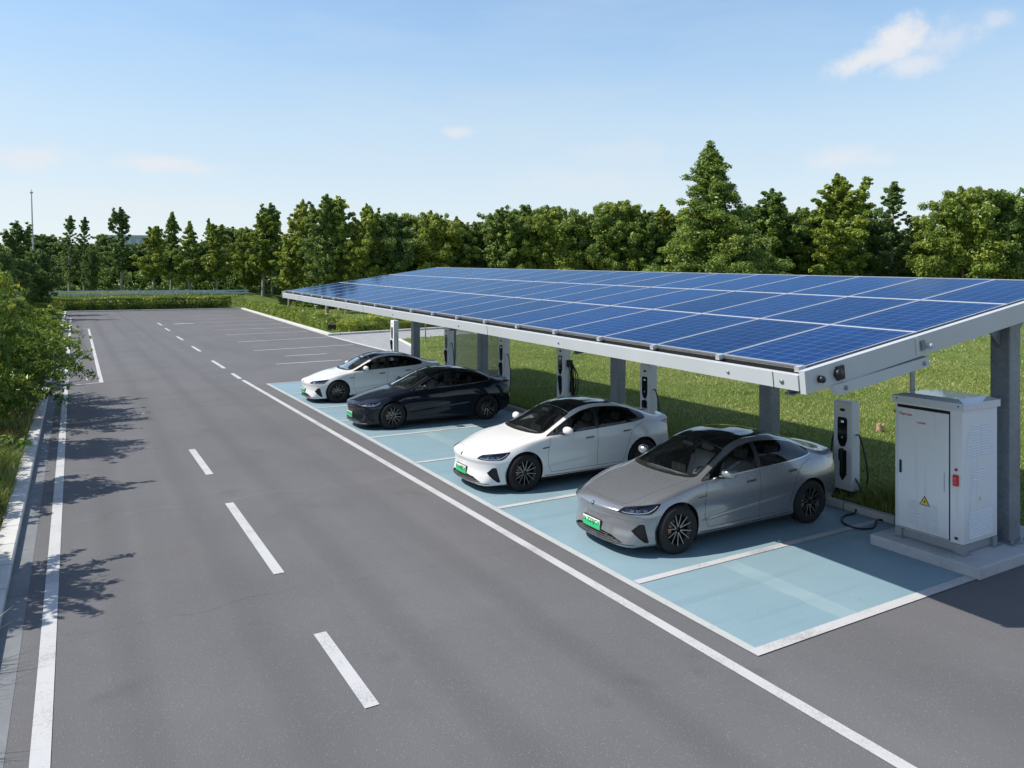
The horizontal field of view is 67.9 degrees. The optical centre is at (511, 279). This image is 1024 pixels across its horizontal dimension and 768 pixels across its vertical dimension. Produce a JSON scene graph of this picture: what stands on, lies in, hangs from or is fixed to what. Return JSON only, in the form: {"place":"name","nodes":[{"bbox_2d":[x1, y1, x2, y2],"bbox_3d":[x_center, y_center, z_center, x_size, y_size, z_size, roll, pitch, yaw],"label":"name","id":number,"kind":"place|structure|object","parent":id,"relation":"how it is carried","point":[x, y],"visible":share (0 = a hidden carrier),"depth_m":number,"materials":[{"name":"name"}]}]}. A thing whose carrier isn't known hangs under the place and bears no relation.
{"place":"outdoors","nodes":[
{"label":"outdoors","id":0,"kind":"place"},
{"bbox_2d":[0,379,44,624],"bbox_3d":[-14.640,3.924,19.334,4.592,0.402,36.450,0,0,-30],"label":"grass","id":1,"kind":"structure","parent":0,"point":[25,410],"depth_m":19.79,"materials":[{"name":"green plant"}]},
{"bbox_2d":[0,312,63,522],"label":"verge","id":2,"kind":"structure","parent":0,"point":[21,412],"depth_m":20.58,"materials":[{"name":"green plant"}]},
{"bbox_2d":[0,243,22,306],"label":"tree","id":3,"kind":"object","parent":2,"relation":"on","point":[6,265],"visible":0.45,"depth_m":60.09,"materials":[{"name":"green plant"}]},
{"bbox_2d":[0,434,32,448],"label":"roadside bush","id":4,"kind":"object","parent":2,"relation":"on","point":[21,442],"visible":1,"depth_m":11.39,"materials":[{"name":"green plant"}]},
{"bbox_2d":[0,283,48,421],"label":"roadside bush","id":5,"kind":"object","parent":2,"relation":"on","point":[7,398],"visible":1,"depth_m":19.20,"materials":[{"name":"green plant"}]},
{"bbox_2d":[0,220,51,315],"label":"tree","id":6,"kind":"object","parent":2,"relation":"on","point":[14,237],"visible":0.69,"depth_m":77.91,"materials":[{"name":"green plant"}]},
{"bbox_2d":[0,270,53,399],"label":"roadside bush","id":7,"kind":"object","parent":2,"relation":"on","point":[10,304],"visible":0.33,"depth_m":23.94,"materials":[{"name":"green plant"}]},
{"bbox_2d":[13,248,64,306],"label":"tree","id":8,"kind":"object","parent":2,"relation":"on","point":[41,289],"visible":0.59,"depth_m":87.50,"materials":[{"name":"green plant"}]},
{"bbox_2d":[20,302,70,316],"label":"roadside bush","id":9,"kind":"object","parent":2,"relation":"on","point":[40,305],"visible":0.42,"depth_m":78.72,"materials":[{"name":"green plant"}]},
{"bbox_2d":[2,304,91,393],"bbox_3d":[-16.069,2.475,25.604,2.986,3.320,4.683,0,0,-13],"label":"roadside bush","id":10,"kind":"object","parent":2,"relation":"on","point":[35,318],"visible":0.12,"depth_m":25.70,"materials":[{"name":"green plant"}]},
{"bbox_2d":[0,318,99,410],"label":"roadside bush","id":11,"kind":"object","parent":2,"relation":"on","point":[34,367],"visible":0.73,"depth_m":21.87,"materials":[{"name":"green plant"}]},
{"bbox_2d":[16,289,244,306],"bbox_3d":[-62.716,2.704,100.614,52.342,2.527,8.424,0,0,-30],"label":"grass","id":12,"kind":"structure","parent":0,"point":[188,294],"depth_m":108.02,"materials":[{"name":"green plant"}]},
{"bbox_2d":[16,285,310,307],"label":"grass bank","id":13,"kind":"structure","parent":0,"point":[267,298],"depth_m":112.40,"materials":[{"name":"green plant"}]},
{"bbox_2d":[11,239,50,261],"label":"tree","id":14,"kind":"object","parent":13,"relation":"on","point":[37,244],"visible":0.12,"depth_m":134.16,"materials":[{"name":"green plant"}]},
{"bbox_2d":[30,234,58,248],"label":"tree","id":15,"kind":"object","parent":13,"relation":"on","point":[51,238],"visible":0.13,"depth_m":140.56,"materials":[{"name":"green plant"}]},
{"bbox_2d":[43,242,80,288],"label":"tree","id":16,"kind":"object","parent":13,"relation":"on","point":[56,249],"visible":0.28,"depth_m":136.49,"materials":[{"name":"green plant"}]},
{"bbox_2d":[52,215,85,290],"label":"tree","id":17,"kind":"object","parent":13,"relation":"on","point":[69,227],"visible":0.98,"depth_m":121.79,"materials":[{"name":"green plant"}]},
{"bbox_2d":[70,217,99,290],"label":"tree","id":18,"kind":"object","parent":13,"relation":"on","point":[84,227],"visible":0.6,"depth_m":123.68,"materials":[{"name":"green plant"}]},
{"bbox_2d":[80,247,102,290],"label":"tree","id":19,"kind":"object","parent":13,"relation":"on","point":[90,267],"visible":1,"depth_m":116.67,"materials":[{"name":"green plant"}]},
{"bbox_2d":[77,233,125,288],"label":"tree","id":20,"kind":"object","parent":13,"relation":"on","point":[101,238],"visible":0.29,"depth_m":141.81,"materials":[{"name":"green plant"}]},
{"bbox_2d":[97,248,138,285],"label":"tree","id":21,"kind":"object","parent":13,"relation":"on","point":[104,258],"visible":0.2,"depth_m":134.80,"materials":[{"name":"green plant"}]},
{"bbox_2d":[100,206,141,290],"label":"tree","id":22,"kind":"object","parent":13,"relation":"on","point":[120,218],"visible":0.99,"depth_m":117.38,"materials":[{"name":"green plant"}]},
{"bbox_2d":[16,295,231,310],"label":"hedge","id":23,"kind":"object","parent":13,"relation":"on","point":[207,302],"visible":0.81,"depth_m":101.74,"materials":[{"name":"green plant"}]},
{"bbox_2d":[16,288,248,295],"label":"road fence","id":24,"kind":"object","parent":13,"relation":"on","point":[150,292],"visible":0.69,"depth_m":108.02,"materials":[{"name":"white metal"}]},
{"bbox_2d":[129,242,150,286],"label":"tree","id":25,"kind":"object","parent":13,"relation":"on","point":[139,253],"visible":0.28,"depth_m":137.99,"materials":[{"name":"green plant"}]},
{"bbox_2d":[129,225,168,289],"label":"tree","id":26,"kind":"object","parent":13,"relation":"on","point":[149,271],"visible":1,"depth_m":116.14,"materials":[{"name":"green plant"}]},
{"bbox_2d":[141,238,179,285],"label":"tree","id":27,"kind":"object","parent":13,"relation":"on","point":[159,280],"visible":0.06,"depth_m":137.08,"materials":[{"name":"green plant"}]},
{"bbox_2d":[159,211,182,289],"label":"tree","id":28,"kind":"object","parent":13,"relation":"on","point":[169,249],"visible":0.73,"depth_m":123.70,"materials":[{"name":"green plant"}]},
{"bbox_2d":[165,220,209,289],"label":"tree","id":29,"kind":"object","parent":13,"relation":"on","point":[185,266],"visible":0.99,"depth_m":116.56,"materials":[{"name":"green plant"}]},
{"bbox_2d":[188,240,227,287],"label":"tree","id":30,"kind":"object","parent":13,"relation":"on","point":[203,247],"visible":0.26,"depth_m":130.93,"materials":[{"name":"green plant"}]},
{"bbox_2d":[201,223,240,289],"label":"tree","id":31,"kind":"object","parent":13,"relation":"on","point":[214,268],"visible":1,"depth_m":116.60,"materials":[{"name":"green plant"}]},
{"bbox_2d":[219,226,240,288],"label":"tree","id":32,"kind":"object","parent":13,"relation":"on","point":[230,235],"visible":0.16,"depth_m":138.50,"materials":[{"name":"green plant"}]},
{"bbox_2d":[221,226,265,291],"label":"tree","id":33,"kind":"object","parent":13,"relation":"on","point":[243,274],"visible":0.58,"depth_m":122.90,"materials":[{"name":"green plant"}]},
{"bbox_2d":[239,212,282,295],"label":"tree","id":34,"kind":"object","parent":13,"relation":"on","point":[265,232],"visible":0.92,"depth_m":115.42,"materials":[{"name":"green plant"}]},
{"bbox_2d":[253,202,283,294],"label":"tree","id":35,"kind":"object","parent":13,"relation":"on","point":[275,214],"visible":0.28,"depth_m":121.48,"materials":[{"name":"green plant"}]},
{"bbox_2d":[253,307,434,332],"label":"lawn","id":36,"kind":"structure","parent":0,"point":[341,313],"depth_m":86.30,"materials":[{"name":"green plant"}]},
{"bbox_2d":[268,233,308,306],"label":"tree","id":37,"kind":"object","parent":36,"relation":"on","point":[291,272],"visible":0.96,"depth_m":103.44,"materials":[{"name":"green plant"}]},
{"bbox_2d":[245,300,346,330],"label":"hedge","id":38,"kind":"object","parent":36,"relation":"on","point":[323,321],"visible":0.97,"depth_m":72.82,"materials":[{"name":"green plant"}]},
{"bbox_2d":[281,198,314,305],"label":"tree","id":39,"kind":"object","parent":36,"relation":"on","point":[297,229],"visible":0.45,"depth_m":111.44,"materials":[{"name":"green plant"}]},
{"bbox_2d":[296,193,354,312],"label":"tree","id":40,"kind":"object","parent":36,"relation":"on","point":[330,247],"visible":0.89,"depth_m":90.97,"materials":[{"name":"green plant"}]},
{"bbox_2d":[309,195,359,310],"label":"tree","id":41,"kind":"object","parent":36,"relation":"on","point":[350,215],"visible":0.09,"depth_m":99.24,"materials":[{"name":"green plant"}]},
{"bbox_2d":[341,203,389,280],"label":"tree","id":42,"kind":"object","parent":36,"relation":"on","point":[361,260],"visible":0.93,"depth_m":90.86,"materials":[{"name":"green plant"}]},
{"bbox_2d":[336,314,441,331],"bbox_3d":[-7.630,3.527,65.338,2.195,1.552,16.694,0,0,43],"label":"hedge","id":43,"kind":"object","parent":36,"relation":"on","point":[354,326],"visible":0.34,"depth_m":60.90,"materials":[{"name":"green plant"}]},
{"bbox_2d":[355,212,434,277],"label":"tree","id":44,"kind":"object","parent":36,"relation":"on","point":[395,227],"visible":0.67,"depth_m":92.46,"materials":[{"name":"green plant"}]},
{"bbox_2d":[395,210,469,271],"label":"tree","id":45,"kind":"object","parent":36,"relation":"on","point":[442,233],"visible":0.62,"depth_m":94.61,"materials":[{"name":"green plant"}]},
{"bbox_2d":[447,216,483,267],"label":"tree","id":46,"kind":"object","parent":36,"relation":"on","point":[466,261],"visible":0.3,"depth_m":97.50,"materials":[{"name":"green plant"}]},
{"bbox_2d":[454,220,500,267],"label":"tree","id":47,"kind":"object","parent":36,"relation":"on","point":[478,239],"visible":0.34,"depth_m":98.11,"materials":[{"name":"green plant"}]},
{"bbox_2d":[472,207,532,268],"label":"tree","id":48,"kind":"object","parent":36,"relation":"on","point":[501,228],"visible":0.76,"depth_m":94.75,"materials":[{"name":"green plant"}]},
{"bbox_2d":[492,204,551,268],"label":"tree","id":49,"kind":"object","parent":36,"relation":"on","point":[524,211],"visible":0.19,"depth_m":97.61,"materials":[{"name":"green plant"}]},
{"bbox_2d":[509,205,586,269],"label":"tree","id":50,"kind":"object","parent":36,"relation":"on","point":[546,227],"visible":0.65,"depth_m":93.98,"materials":[{"name":"green plant"}]},
{"bbox_2d":[537,212,595,269],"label":"tree","id":51,"kind":"object","parent":36,"relation":"on","point":[581,245],"visible":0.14,"depth_m":95.18,"materials":[{"name":"green plant"}]},
{"bbox_2d":[556,202,653,270],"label":"tree","id":52,"kind":"object","parent":36,"relation":"on","point":[602,254],"visible":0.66,"depth_m":94.17,"materials":[{"name":"green plant"}]},
{"bbox_2d":[600,199,665,270],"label":"tree","id":53,"kind":"object","parent":36,"relation":"on","point":[631,214],"visible":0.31,"depth_m":95.60,"materials":[{"name":"green plant"}]},
{"bbox_2d":[617,209,671,271],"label":"tree","id":54,"kind":"object","parent":36,"relation":"on","point":[648,225],"visible":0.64,"depth_m":93.80,"materials":[{"name":"green plant"}]},
{"bbox_2d":[647,204,689,269],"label":"tree","id":55,"kind":"object","parent":36,"relation":"on","point":[663,216],"visible":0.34,"depth_m":96.40,"materials":[{"name":"green plant"}]},
{"bbox_2d":[333,329,467,354],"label":"path","id":56,"kind":"structure","parent":0,"point":[380,340],"depth_m":54.82,"materials":[{"name":"concrete"}]},
{"bbox_2d":[0,0,1023,275],"label":"sky","id":57,"kind":"structure","parent":0,"point":[197,110],"materials":[{"name":"blue"}]},
{"bbox_2d":[3,309,1023,767],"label":"parking lot","id":58,"kind":"structure","parent":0,"point":[189,625],"depth_m":9.04,"materials":[{"name":"grey asphalt"}]},
{"bbox_2d":[0,311,66,625],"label":"kerb","id":59,"kind":"structure","parent":58,"relation":"on","point":[11,528],"depth_m":13.56,"materials":[{"name":"concrete"}]},
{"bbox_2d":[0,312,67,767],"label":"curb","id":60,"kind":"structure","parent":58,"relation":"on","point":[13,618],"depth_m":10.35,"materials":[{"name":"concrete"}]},
{"bbox_2d":[29,318,71,767],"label":"road marking","id":61,"kind":"object","parent":58,"relation":"on","point":[40,749],"visible":0.83,"depth_m":9.02,"materials":[{"name":"white paint"}]},
{"bbox_2d":[88,329,102,382],"bbox_3d":[-26.298,4.192,47.690,0.150,0.001,38.700,0,0,-30],"label":"road marking","id":62,"kind":"object","parent":58,"relation":"on","point":[97,363],"visible":1,"depth_m":38.79,"materials":[{"name":"white paint"}]},
{"bbox_2d":[189,449,212,474],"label":"road marking","id":63,"kind":"object","parent":58,"relation":"on","point":[201,462],"visible":1,"depth_m":17.40,"materials":[{"name":"white paint"}]},
{"bbox_2d":[225,502,283,573],"bbox_3d":[-4.313,4.192,12.550,0.160,0.001,3.950,0,0,-30],"label":"road marking","id":64,"kind":"object","parent":58,"relation":"on","point":[264,552],"visible":1,"depth_m":12.20,"materials":[{"name":"white paint"}]},
{"bbox_2d":[241,308,443,335],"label":"kerb","id":65,"kind":"structure","parent":58,"relation":"on","point":[318,330],"depth_m":62.47,"materials":[{"name":"concrete"}]},
{"bbox_2d":[314,631,378,707],"bbox_3d":[-1.825,4.192,8.242,0.160,0.001,1.801,0,0,-30],"label":"road marking","id":66,"kind":"object","parent":58,"relation":"on","point":[359,688],"visible":1,"depth_m":8.13,"materials":[{"name":"white paint"}]},
{"bbox_2d":[390,318,398,351],"bbox_3d":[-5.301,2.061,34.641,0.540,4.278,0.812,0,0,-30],"label":"charging post","id":67,"kind":"object","parent":58,"relation":"on","point":[394,336],"visible":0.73,"depth_m":34.51,"materials":[{"name":"white plastic"}]},
{"bbox_2d":[444,327,453,364],"bbox_3d":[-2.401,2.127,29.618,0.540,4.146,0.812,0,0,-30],"label":"charging post","id":68,"kind":"object","parent":58,"relation":"on","point":[448,347],"visible":0.67,"depth_m":29.49,"materials":[{"name":"white plastic"}]},
{"bbox_2d":[498,337,510,399],"bbox_3d":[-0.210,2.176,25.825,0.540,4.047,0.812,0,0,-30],"label":"charging post","id":69,"kind":"object","parent":58,"relation":"on","point":[504,368],"visible":0.71,"depth_m":25.72,"materials":[{"name":"white plastic"}]},
{"bbox_2d":[557,347,578,396],"bbox_3d":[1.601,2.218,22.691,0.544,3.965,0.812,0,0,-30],"label":"charging post","id":70,"kind":"object","parent":58,"relation":"on","point":[565,375],"visible":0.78,"depth_m":22.55,"materials":[{"name":"white plastic"}]},
{"bbox_2d":[242,380,916,767],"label":"road marking","id":71,"kind":"object","parent":58,"relation":"on","point":[812,712],"visible":1,"depth_m":9.02,"materials":[{"name":"white paint"}]},
{"bbox_2d":[271,382,964,646],"bbox_3d":[-1.228,4.196,20.907,5.540,0.001,25.360,0,0,-30],"label":"blue bay surface","id":72,"kind":"object","parent":58,"relation":"on","point":[760,599],"visible":0.5,"depth_m":11.43,"materials":[{"name":"paint"}]},
{"bbox_2d":[301,351,439,402],"bbox_3d":[-5.046,3.405,27.397,4.977,1.591,2.312,0,0,-30],"label":"parked car","id":73,"kind":"object","parent":72,"relation":"on","point":[355,376],"visible":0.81,"depth_m":26.44,"materials":[{"name":"white paint"}]},
{"bbox_2d":[347,365,508,428],"bbox_3d":[-2.465,3.405,22.826,4.977,1.591,2.312,0,0,-30],"label":"parked car","id":74,"kind":"object","parent":72,"relation":"on","point":[434,392],"visible":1,"depth_m":22.11,"materials":[{"name":"black paint"}]},
{"bbox_2d":[367,423,501,437],"bbox_3d":[-1.492,4.188,21.424,5.360,0.001,0.130,0,0,-30],"label":"bay marking","id":75,"kind":"object","parent":72,"relation":"on","point":[433,430],"visible":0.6,"depth_m":21.06,"materials":[{"name":"white paint"}]},
{"bbox_2d":[267,384,757,655],"bbox_3d":[-3.502,4.191,19.548,0.188,0.001,25.441,0,0,-30],"label":"bay marking","id":76,"kind":"object","parent":72,"relation":"on","point":[728,636],"visible":1,"depth_m":11.71,"materials":[{"name":"paint"}]},
{"bbox_2d":[497,493,575,508],"bbox_3d":[2.058,4.188,15.275,5.360,0.001,0.130,0,0,-30],"label":"bay marking","id":77,"kind":"object","parent":72,"relation":"on","point":[533,501],"visible":0.4,"depth_m":14.33,"materials":[{"name":"white paint"}]},
{"bbox_2d":[453,396,667,491],"bbox_3d":[1.118,3.405,16.580,4.977,1.591,2.312,0,0,-30],"label":"parked car","id":78,"kind":"object","parent":72,"relation":"on","point":[530,448],"visible":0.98,"depth_m":15.77,"materials":[{"name":"white paint"}]},
{"bbox_2d":[576,424,835,553],"bbox_3d":[3.402,3.405,13.165,4.977,1.591,2.312,0,0,-30],"label":"parked car","id":79,"kind":"object","parent":72,"relation":"on","point":[679,492],"visible":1,"depth_m":12.39,"materials":[{"name":"grey paint"}]},
{"bbox_2d":[633,520,880,583],"bbox_3d":[4.033,4.188,11.855,5.360,0.001,0.130,0,0,-30],"label":"bay marking","id":80,"kind":"object","parent":72,"relation":"on","point":[701,565],"visible":1,"depth_m":11.61,"materials":[{"name":"white paint"}]},
{"bbox_2d":[640,364,659,411],"bbox_3d":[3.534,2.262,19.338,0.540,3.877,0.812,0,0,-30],"label":"charging post","id":81,"kind":"object","parent":58,"relation":"on","point":[648,388],"visible":0.58,"depth_m":19.23,"materials":[{"name":"white plastic"}]},
{"bbox_2d":[505,404,894,524],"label":"kerb","id":82,"kind":"structure","parent":58,"relation":"on","point":[861,510],"depth_m":13.68,"materials":[{"name":"concrete"}]},
{"bbox_2d":[831,399,894,529],"bbox_3d":[6.347,3.250,13.754,1.062,1.900,2.200,0,0,11],"label":"charging post","id":83,"kind":"object","parent":58,"relation":"on","point":[847,440],"visible":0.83,"depth_m":14.28,"materials":[{"name":"white painted metal"},{"name":"rubber"},{"name":"black plastic"}]},
{"bbox_2d":[749,575,976,655],"bbox_3d":[4.628,4.188,9.635,4.450,0.001,0.150,0,0,-30],"label":"bay marking","id":84,"kind":"object","parent":58,"relation":"on","point":[806,634],"visible":1,"depth_m":9.41,"materials":[{"name":"white paint"}]},
{"bbox_2d":[870,525,1023,579],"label":"concrete pad","id":85,"kind":"object","parent":58,"relation":"on","point":[983,562],"visible":0.54,"depth_m":11.20,"materials":[{"name":"grey concrete"}]},
{"bbox_2d":[890,389,1002,557],"bbox_3d":[6.716,2.908,11.787,1.020,2.265,1.160,0,0,-30],"label":"power cabinet","id":86,"kind":"object","parent":85,"relation":"on","point":[945,469],"visible":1,"depth_m":11.42,"materials":[{"name":"metal"}]},
{"bbox_2d":[402,323,1023,524],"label":"lawn","id":87,"kind":"structure","parent":0,"point":[979,359],"depth_m":27.58,"materials":[{"name":"green plant"}]},
{"bbox_2d":[454,330,497,374],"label":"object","id":88,"kind":"object","parent":87,"relation":"on","point":[458,349],"visible":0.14,"depth_m":32.50,"materials":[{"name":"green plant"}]},
{"bbox_2d":[282,267,1023,546],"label":"solar canopy","id":89,"kind":"object","parent":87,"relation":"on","point":[771,335],"visible":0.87,"depth_m":13.05,"materials":[{"name":"glass"}]},
{"bbox_2d":[641,140,794,274],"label":"tree","id":90,"kind":"object","parent":87,"relation":"on","point":[722,248],"visible":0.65,"depth_m":82.05,"materials":[{"name":"green plant"}]},
{"bbox_2d":[747,188,812,274],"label":"tree","id":91,"kind":"object","parent":87,"relation":"on","point":[772,217],"visible":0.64,"depth_m":89.86,"materials":[{"name":"green plant"}]},
{"bbox_2d":[762,207,822,274],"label":"tree","id":92,"kind":"object","parent":87,"relation":"on","point":[804,215],"visible":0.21,"depth_m":93.16,"materials":[{"name":"green plant"}]},
{"bbox_2d":[795,173,876,275],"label":"tree","id":93,"kind":"object","parent":87,"relation":"on","point":[838,209],"visible":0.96,"depth_m":86.43,"materials":[{"name":"green plant"}]},
{"bbox_2d":[837,207,894,276],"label":"tree","id":94,"kind":"object","parent":87,"relation":"on","point":[871,243],"visible":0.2,"depth_m":92.16,"materials":[{"name":"green plant"}]},
{"bbox_2d":[872,181,924,277],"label":"tree","id":95,"kind":"object","parent":87,"relation":"on","point":[893,199],"visible":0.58,"depth_m":94.24,"materials":[{"name":"green plant"}]},
{"bbox_2d":[886,214,945,277],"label":"tree","id":96,"kind":"object","parent":87,"relation":"on","point":[915,247],"visible":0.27,"depth_m":92.82,"materials":[{"name":"green plant"}]},
{"bbox_2d":[905,185,1022,279],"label":"tree","id":97,"kind":"object","parent":87,"relation":"on","point":[959,215],"visible":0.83,"depth_m":80.42,"materials":[{"name":"green plant"}]},
{"bbox_2d":[935,187,1023,279],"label":"tree","id":98,"kind":"object","parent":87,"relation":"on","point":[1007,219],"visible":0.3,"depth_m":81.06,"materials":[{"name":"green plant"}]},
{"bbox_2d":[1010,194,1023,278],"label":"tree","id":99,"kind":"object","parent":87,"relation":"on","point":[1020,231],"visible":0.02,"depth_m":83.29,"materials":[{"name":"green plant"}]},
{"bbox_2d":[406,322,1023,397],"bbox_3d":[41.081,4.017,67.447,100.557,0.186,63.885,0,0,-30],"label":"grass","id":100,"kind":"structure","parent":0,"point":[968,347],"depth_m":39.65,"materials":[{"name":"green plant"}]},
{"bbox_2d":[847,470,894,509],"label":"grass","id":101,"kind":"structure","parent":0,"point":[882,488],"depth_m":13.84,"materials":[{"name":"green plant"}]},
{"label":"ground","id":102,"kind":"structure","parent":0,"visible":0},
{"bbox_2d":[107,235,148,250],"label":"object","id":103,"kind":"structure","parent":102,"relation":"on","point":[133,239],"depth_m":323.69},
{"bbox_2d":[20,308,240,312],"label":"kerb","id":104,"kind":"structure","parent":102,"relation":"on","point":[152,310],"depth_m":101.85,"materials":[{"name":"concrete"}]},
{"bbox_2d":[16,265,913,309],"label":"undergrowth","id":105,"kind":"object","parent":102,"relation":"on","point":[224,284],"visible":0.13,"depth_m":128.91,"materials":[{"name":"green plant"}]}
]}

